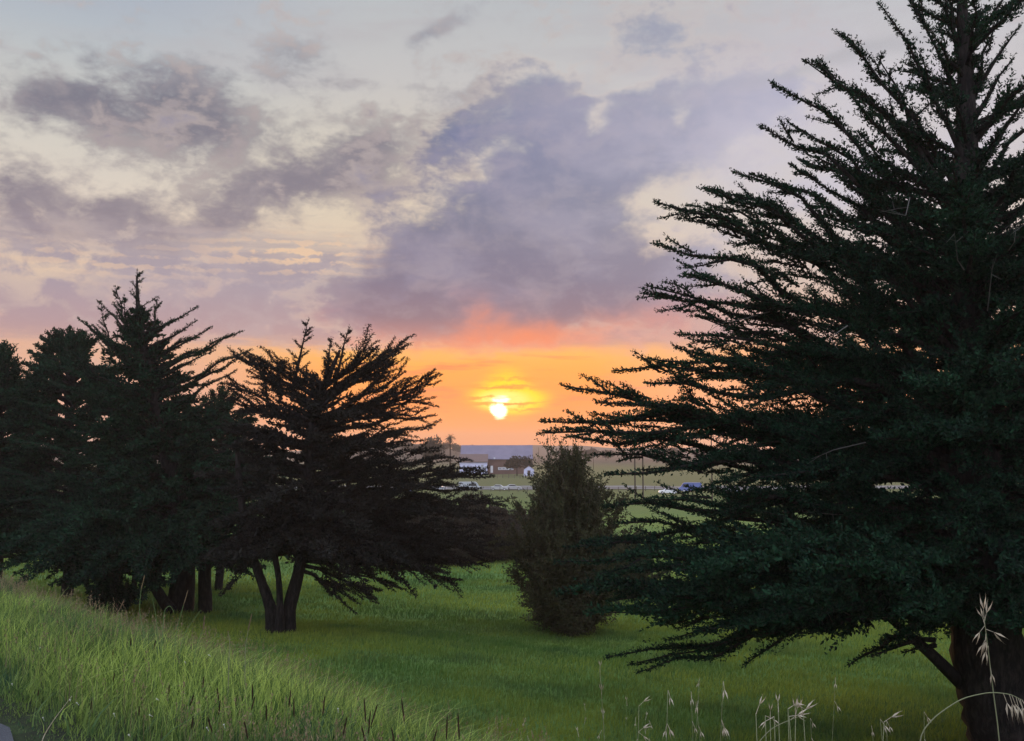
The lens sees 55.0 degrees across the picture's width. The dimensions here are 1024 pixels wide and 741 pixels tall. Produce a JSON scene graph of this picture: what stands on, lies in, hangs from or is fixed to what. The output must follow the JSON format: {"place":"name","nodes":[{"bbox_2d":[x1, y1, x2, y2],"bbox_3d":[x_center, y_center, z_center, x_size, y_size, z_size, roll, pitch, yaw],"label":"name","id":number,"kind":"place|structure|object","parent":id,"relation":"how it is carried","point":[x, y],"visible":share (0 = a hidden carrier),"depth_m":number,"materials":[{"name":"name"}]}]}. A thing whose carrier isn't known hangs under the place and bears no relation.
{"place":"outdoors","nodes":[
{"label":"outdoors","id":0,"kind":"place"},
{"bbox_2d":[0,723,13,740],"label":"road","id":1,"kind":"structure","parent":0,"point":[5,733],"depth_m":5.53,"materials":[{"name":"grey asphalt"}]},
{"bbox_2d":[42,696,71,740],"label":"tall grass","id":2,"kind":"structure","parent":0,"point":[53,720],"depth_m":4.97,"materials":[{"name":"beige plant"}]},
{"bbox_2d":[66,485,909,488],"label":"lane","id":3,"kind":"structure","parent":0,"point":[613,487],"depth_m":261.12,"materials":[{"name":"grey asphalt"}]},
{"bbox_2d":[0,443,1023,740],"bbox_3d":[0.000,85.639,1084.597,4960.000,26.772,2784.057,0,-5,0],"label":"ground","id":4,"kind":"structure","parent":0,"point":[598,465],"depth_m":38.40,"materials":[{"name":"green plant"}]},
{"bbox_2d":[0,339,63,580],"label":"cypress tree","id":5,"kind":"object","parent":4,"relation":"on","point":[10,369],"visible":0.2,"depth_m":65.52,"materials":[{"name":"green plant"}]},
{"bbox_2d":[0,325,123,597],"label":"cypress tree","id":6,"kind":"object","parent":4,"relation":"on","point":[39,426],"visible":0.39,"depth_m":62.14,"materials":[{"name":"green plant"}]},
{"bbox_2d":[69,493,141,577],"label":"cypress tree","id":7,"kind":"object","parent":4,"relation":"on","point":[129,573],"visible":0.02,"depth_m":57.12,"materials":[{"name":"green plant"}]},
{"bbox_2d":[83,570,139,613],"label":"bush","id":8,"kind":"object","parent":4,"relation":"on","point":[116,589],"visible":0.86,"depth_m":53.62,"materials":[{"name":"green plant"}]},
{"bbox_2d":[117,600,123,666],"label":"tall grass","id":9,"kind":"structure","parent":4,"relation":"on","point":[121,627],"depth_m":6.98,"materials":[{"name":"green plant"}]},
{"bbox_2d":[138,706,139,740],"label":"seed stalk","id":10,"kind":"object","parent":4,"relation":"on","point":[139,715],"visible":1,"depth_m":5.21,"materials":[{"name":"brown"}]},
{"bbox_2d":[139,575,147,663],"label":"tall grass","id":11,"kind":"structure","parent":4,"relation":"on","point":[140,614],"depth_m":6.89,"materials":[{"name":"green plant"}]},
{"bbox_2d":[0,268,291,613],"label":"cypress tree","id":12,"kind":"object","parent":4,"relation":"on","point":[155,529],"visible":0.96,"depth_m":54.49,"materials":[{"name":"green plant"}]},
{"bbox_2d":[152,599,157,679],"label":"tall grass","id":13,"kind":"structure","parent":4,"relation":"on","point":[157,634],"depth_m":6.77,"materials":[{"name":"green plant"}]},
{"bbox_2d":[160,606,172,663],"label":"tall grass","id":14,"kind":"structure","parent":4,"relation":"on","point":[162,631],"depth_m":6.68,"materials":[{"name":"green plant"}]},
{"bbox_2d":[172,591,187,675],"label":"tall grass","id":15,"kind":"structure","parent":4,"relation":"on","point":[177,627],"depth_m":6.68,"materials":[{"name":"green plant"}]},
{"bbox_2d":[177,610,200,666],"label":"tall grass","id":16,"kind":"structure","parent":4,"relation":"on","point":[182,641],"depth_m":6.57,"materials":[{"name":"green plant"}]},
{"bbox_2d":[191,616,204,676],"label":"tall grass","id":17,"kind":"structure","parent":4,"relation":"on","point":[197,643],"depth_m":6.47,"materials":[{"name":"green plant"}]},
{"bbox_2d":[215,700,220,740],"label":"seed stalk","id":18,"kind":"object","parent":4,"relation":"on","point":[218,717],"visible":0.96,"depth_m":5.08,"materials":[{"name":"brown"}]},
{"bbox_2d":[172,381,284,589],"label":"cypress tree","id":19,"kind":"object","parent":4,"relation":"on","point":[223,407],"visible":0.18,"depth_m":66.88,"materials":[{"name":"green plant"}]},
{"bbox_2d":[227,633,229,695],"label":"tall grass","id":20,"kind":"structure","parent":4,"relation":"on","point":[228,665],"depth_m":5.88,"materials":[{"name":"green plant"}]},
{"bbox_2d":[245,614,251,704],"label":"tall grass","id":21,"kind":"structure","parent":4,"relation":"on","point":[246,641],"depth_m":5.89,"materials":[{"name":"green plant"}]},
{"bbox_2d":[266,705,266,740],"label":"seed stalk","id":22,"kind":"object","parent":4,"relation":"on","point":[266,722],"visible":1,"depth_m":4.92,"materials":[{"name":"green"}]},
{"bbox_2d":[0,572,569,740],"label":"verge grass","id":23,"kind":"structure","parent":4,"relation":"on","point":[264,682],"depth_m":6.18,"materials":[{"name":"green plant"}]},
{"bbox_2d":[284,690,290,738],"bbox_3d":[-1.182,1.870,5.155,0.009,0.396,0.014,5,-4,37],"label":"seed stalk","id":24,"kind":"object","parent":4,"relation":"on","point":[289,705],"visible":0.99,"depth_m":5.16,"materials":[{"name":"brown"}]},
{"bbox_2d":[293,699,294,740],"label":"seed stalk","id":25,"kind":"object","parent":4,"relation":"on","point":[293,715],"visible":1,"depth_m":4.94,"materials":[{"name":"brown plant"}]},
{"bbox_2d":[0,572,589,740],"bbox_3d":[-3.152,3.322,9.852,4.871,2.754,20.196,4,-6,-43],"label":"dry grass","id":26,"kind":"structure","parent":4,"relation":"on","point":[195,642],"depth_m":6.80,"materials":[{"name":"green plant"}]},
{"bbox_2d":[320,696,324,740],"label":"seed stalk","id":27,"kind":"object","parent":4,"relation":"on","point":[322,713],"visible":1,"depth_m":4.84,"materials":[{"name":"brown"}]},
{"bbox_2d":[193,318,517,633],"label":"cypress tree","id":28,"kind":"object","parent":4,"relation":"on","point":[349,529],"visible":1,"depth_m":46.11,"materials":[{"name":"green plant"}]},
{"bbox_2d":[364,699,366,739],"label":"seed stalk","id":29,"kind":"object","parent":4,"relation":"on","point":[365,715],"visible":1,"depth_m":4.69,"materials":[{"name":"brown"}]},
{"bbox_2d":[367,711,370,740],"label":"seed stalk","id":30,"kind":"object","parent":4,"relation":"on","point":[369,723],"visible":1,"depth_m":4.50,"materials":[{"name":"brown"}]},
{"bbox_2d":[366,704,377,740],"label":"seed stalk","id":31,"kind":"object","parent":4,"relation":"on","point":[373,718],"visible":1,"depth_m":4.62,"materials":[{"name":"brown"}]},
{"bbox_2d":[401,699,406,737],"bbox_3d":[-0.497,1.812,4.701,0.008,0.468,0.014,-10,-11,2],"label":"seed stalk","id":32,"kind":"object","parent":4,"relation":"on","point":[403,714],"visible":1,"depth_m":4.73,"materials":[{"name":"brown"}]},
{"bbox_2d":[399,441,410,448],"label":"hillside tree","id":33,"kind":"object","parent":4,"relation":"on","point":[405,446],"visible":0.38,"depth_m":756.34,"materials":[{"name":"green plant"}]},
{"bbox_2d":[407,444,419,450],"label":"hillside tree","id":34,"kind":"object","parent":4,"relation":"on","point":[414,446],"visible":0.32,"depth_m":695.28,"materials":[{"name":"green plant"}]},
{"bbox_2d":[418,435,445,467],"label":"hillside tree","id":35,"kind":"object","parent":4,"relation":"on","point":[433,442],"visible":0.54,"depth_m":392.21,"materials":[{"name":"green plant"}]},
{"bbox_2d":[390,493,493,565],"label":"bush","id":36,"kind":"object","parent":4,"relation":"on","point":[460,520],"visible":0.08,"depth_m":89.71,"materials":[{"name":"green plant"}]},
{"bbox_2d":[439,442,451,449],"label":"hillside tree","id":37,"kind":"object","parent":4,"relation":"on","point":[447,446],"visible":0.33,"depth_m":758.01,"materials":[{"name":"green plant"}]},
{"bbox_2d":[446,715,447,740],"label":"seed stalk","id":38,"kind":"object","parent":4,"relation":"on","point":[446,727],"visible":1,"depth_m":4.45,"materials":[{"name":"brown"}]},
{"bbox_2d":[445,434,455,464],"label":"palm tree","id":39,"kind":"object","parent":4,"relation":"on","point":[449,438],"visible":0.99,"depth_m":398.43,"materials":[{"name":"green plant"}]},
{"bbox_2d":[451,443,460,450],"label":"hillside tree","id":40,"kind":"object","parent":4,"relation":"on","point":[454,447],"visible":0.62,"depth_m":776.00,"materials":[{"name":"green plant"}]},
{"bbox_2d":[457,715,459,740],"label":"seed stalk","id":41,"kind":"object","parent":4,"relation":"on","point":[458,728],"visible":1,"depth_m":4.36,"materials":[{"name":"brown"}]},
{"bbox_2d":[459,482,480,490],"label":"parked van","id":42,"kind":"object","parent":4,"relation":"on","point":[475,484],"visible":0.36,"depth_m":244.60,"materials":[{"name":"grey paint"}]},
{"bbox_2d":[459,454,487,473],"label":"shed","id":43,"kind":"structure","parent":4,"relation":"on","point":[481,460],"depth_m":343.53,"materials":[{"name":"grey"}]},
{"bbox_2d":[445,491,525,561],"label":"bush","id":44,"kind":"object","parent":4,"relation":"on","point":[488,529],"visible":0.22,"depth_m":93.41,"materials":[{"name":"green plant"}]},
{"bbox_2d":[460,445,532,473],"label":"barn","id":45,"kind":"structure","parent":4,"relation":"on","point":[499,456],"depth_m":353.15,"materials":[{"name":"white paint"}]},
{"bbox_2d":[490,485,507,489],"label":"parked car","id":46,"kind":"object","parent":4,"relation":"on","point":[494,487],"visible":1,"depth_m":249.56,"materials":[{"name":"grey paint"}]},
{"bbox_2d":[485,501,537,560],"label":"bush","id":47,"kind":"object","parent":4,"relation":"on","point":[516,523],"visible":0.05,"depth_m":95.62,"materials":[{"name":"green plant"}]},
{"bbox_2d":[504,484,521,489],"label":"parked car","id":48,"kind":"object","parent":4,"relation":"on","point":[510,486],"visible":0.95,"depth_m":250.54,"materials":[{"name":"grey paint"}]},
{"bbox_2d":[503,454,532,475],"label":"hillside tree","id":49,"kind":"object","parent":4,"relation":"on","point":[513,462],"visible":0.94,"depth_m":333.24,"materials":[{"name":"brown plant"}]},
{"bbox_2d":[523,466,534,475],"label":"shed","id":50,"kind":"structure","parent":4,"relation":"on","point":[529,469],"depth_m":330.34,"materials":[{"name":"grey"}]},
{"bbox_2d":[511,424,558,607],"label":"shrub","id":51,"kind":"object","parent":4,"relation":"on","point":[546,471],"visible":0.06,"depth_m":49.14,"materials":[{"name":"green plant"}]},
{"bbox_2d":[436,486,672,491],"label":"field fence","id":52,"kind":"object","parent":4,"relation":"on","point":[527,488],"visible":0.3,"depth_m":244.33,"materials":[{"name":"grey wood"}]},
{"bbox_2d":[484,437,651,637],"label":"shrub","id":53,"kind":"object","parent":4,"relation":"on","point":[569,501],"visible":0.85,"depth_m":45.78,"materials":[{"name":"green plant"}]},
{"bbox_2d":[581,447,598,457],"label":"hillside tree","id":54,"kind":"object","parent":4,"relation":"on","point":[590,450],"visible":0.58,"depth_m":714.52,"materials":[{"name":"brown plant"}]},
{"bbox_2d":[599,660,604,740],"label":"wild oat","id":55,"kind":"object","parent":4,"relation":"on","point":[602,711],"visible":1,"depth_m":3.22,"materials":[{"name":"yellow plant"}]},
{"bbox_2d":[600,450,614,457],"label":"hillside tree","id":56,"kind":"object","parent":4,"relation":"on","point":[605,451],"visible":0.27,"depth_m":724.60,"materials":[{"name":"brown plant"}]},
{"bbox_2d":[634,422,635,498],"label":"utility pole","id":57,"kind":"object","parent":4,"relation":"on","point":[634,475],"visible":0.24,"depth_m":203.78,"materials":[{"name":"grey wood"}]},
{"bbox_2d":[610,525,673,598],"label":"bush","id":58,"kind":"object","parent":4,"relation":"on","point":[637,576],"visible":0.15,"depth_m":60.71,"materials":[{"name":"green plant"}]},
{"bbox_2d":[642,443,643,500],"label":"utility pole","id":59,"kind":"object","parent":4,"relation":"on","point":[642,479],"visible":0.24,"depth_m":203.70,"materials":[{"name":"grey wood"}]},
{"bbox_2d":[638,697,650,739],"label":"wild oat","id":60,"kind":"object","parent":4,"relation":"on","point":[638,721],"visible":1,"depth_m":2.83,"materials":[{"name":"yellow plant"}]},
{"bbox_2d":[658,488,675,493],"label":"parked car","id":61,"kind":"object","parent":4,"relation":"on","point":[667,491],"visible":0.53,"depth_m":233.58,"materials":[{"name":"white paint"}]},
{"bbox_2d":[663,691,673,740],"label":"wild oat","id":62,"kind":"object","parent":4,"relation":"on","point":[667,724],"visible":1,"depth_m":2.54,"materials":[{"name":"yellow plant"}]},
{"bbox_2d":[665,446,682,456],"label":"hillside tree","id":63,"kind":"object","parent":4,"relation":"on","point":[674,449],"visible":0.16,"depth_m":753.54,"materials":[{"name":"plant"}]},
{"bbox_2d":[678,482,701,491],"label":"parked van","id":64,"kind":"object","parent":4,"relation":"on","point":[682,487],"visible":0.49,"depth_m":240.71,"materials":[{"name":"blue paint"}]},
{"bbox_2d":[690,694,696,733],"bbox_3d":[0.507,1.365,2.677,0.030,0.958,0.013,-3,-6,35],"label":"wild oat","id":65,"kind":"object","parent":4,"relation":"on","point":[691,701],"visible":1,"depth_m":2.71,"materials":[{"name":"yellow plant"}]},
{"bbox_2d":[711,436,715,499],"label":"utility pole","id":66,"kind":"object","parent":4,"relation":"on","point":[711,474],"visible":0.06,"depth_m":210.75,"materials":[{"name":"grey wood"}]},
{"bbox_2d":[720,682,728,740],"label":"wild oat","id":67,"kind":"object","parent":4,"relation":"on","point":[724,731],"visible":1,"depth_m":2.33,"materials":[{"name":"yellow plant"}]},
{"bbox_2d":[536,0,1023,740],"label":"cypress tree","id":68,"kind":"object","parent":4,"relation":"on","point":[904,562],"visible":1,"depth_m":24.26,"materials":[{"name":"green plant"}]},
{"bbox_2d":[832,677,840,737],"bbox_3d":[1.062,1.499,3.282,0.096,0.929,0.008,0,-5,0],"label":"wild oat","id":69,"kind":"object","parent":4,"relation":"on","point":[836,704],"visible":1,"depth_m":3.31,"materials":[{"name":"yellow plant"}]},
{"bbox_2d":[883,711,901,738],"bbox_3d":[0.755,1.242,2.013,0.126,1.069,0.008,-1,-5,8],"label":"wild oat","id":70,"kind":"object","parent":4,"relation":"on","point":[889,718],"visible":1,"depth_m":2.05,"materials":[{"name":"yellow plant"}]},
{"bbox_2d":[920,692,1023,740],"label":"wild oat","id":71,"kind":"object","parent":4,"relation":"on","point":[1017,710],"visible":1,"depth_m":1.90,"materials":[{"name":"yellow plant"}]},
{"bbox_2d":[972,593,1005,740],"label":"wild oat","id":72,"kind":"object","parent":4,"relation":"on","point":[985,644],"visible":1,"depth_m":2.10,"materials":[{"name":"yellow"}]},
{"bbox_2d":[0,0,1023,450],"label":"sky","id":73,"kind":"structure","parent":0,"point":[480,181],"materials":[{"name":"grey"}]},
{"bbox_2d":[756,697,765,739],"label":"wild oat","id":74,"kind":"object","parent":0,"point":[756,720],"visible":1,"depth_m":1.78,"materials":[{"name":"yellow plant"}]},
{"bbox_2d":[759,716,774,735],"bbox_3d":[0.476,1.192,1.749,0.052,1.126,0.034,-3,-5,30],"label":"wild oat","id":75,"kind":"object","parent":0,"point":[774,724],"visible":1,"depth_m":1.79,"materials":[{"name":"yellow plant"}]},
{"bbox_2d":[769,704,772,740],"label":"wild oat","id":76,"kind":"object","parent":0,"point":[770,722],"visible":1,"depth_m":1.92,"materials":[{"name":"yellow plant"}]},
{"bbox_2d":[776,691,779,740],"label":"wild oat","id":77,"kind":"object","parent":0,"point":[778,714],"visible":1,"depth_m":1.85,"materials":[{"name":"yellow plant"}]},
{"bbox_2d":[760,699,815,740],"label":"wild oat","id":78,"kind":"object","parent":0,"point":[793,717],"visible":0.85,"depth_m":1.95,"materials":[{"name":"yellow plant"}]},
{"bbox_2d":[793,699,796,740],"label":"wild oat","id":79,"kind":"object","parent":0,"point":[795,718],"visible":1,"depth_m":1.78,"materials":[{"name":"yellow plant"}]},
{"bbox_2d":[789,715,802,739],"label":"wild oat","id":80,"kind":"object","parent":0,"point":[789,723],"visible":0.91,"depth_m":1.93,"materials":[{"name":"yellow plant"}]},
{"bbox_2d":[788,703,805,740],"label":"wild oat","id":81,"kind":"object","parent":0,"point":[788,718],"visible":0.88,"depth_m":1.82,"materials":[{"name":"yellow plant"}]},
{"bbox_2d":[797,700,804,738],"bbox_3d":[0.577,1.198,1.862,0.047,1.132,0.065,-3,-6,33],"label":"wild oat","id":82,"kind":"object","parent":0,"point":[803,719],"visible":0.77,"depth_m":1.92,"materials":[{"name":"yellow plant"}]}
]}

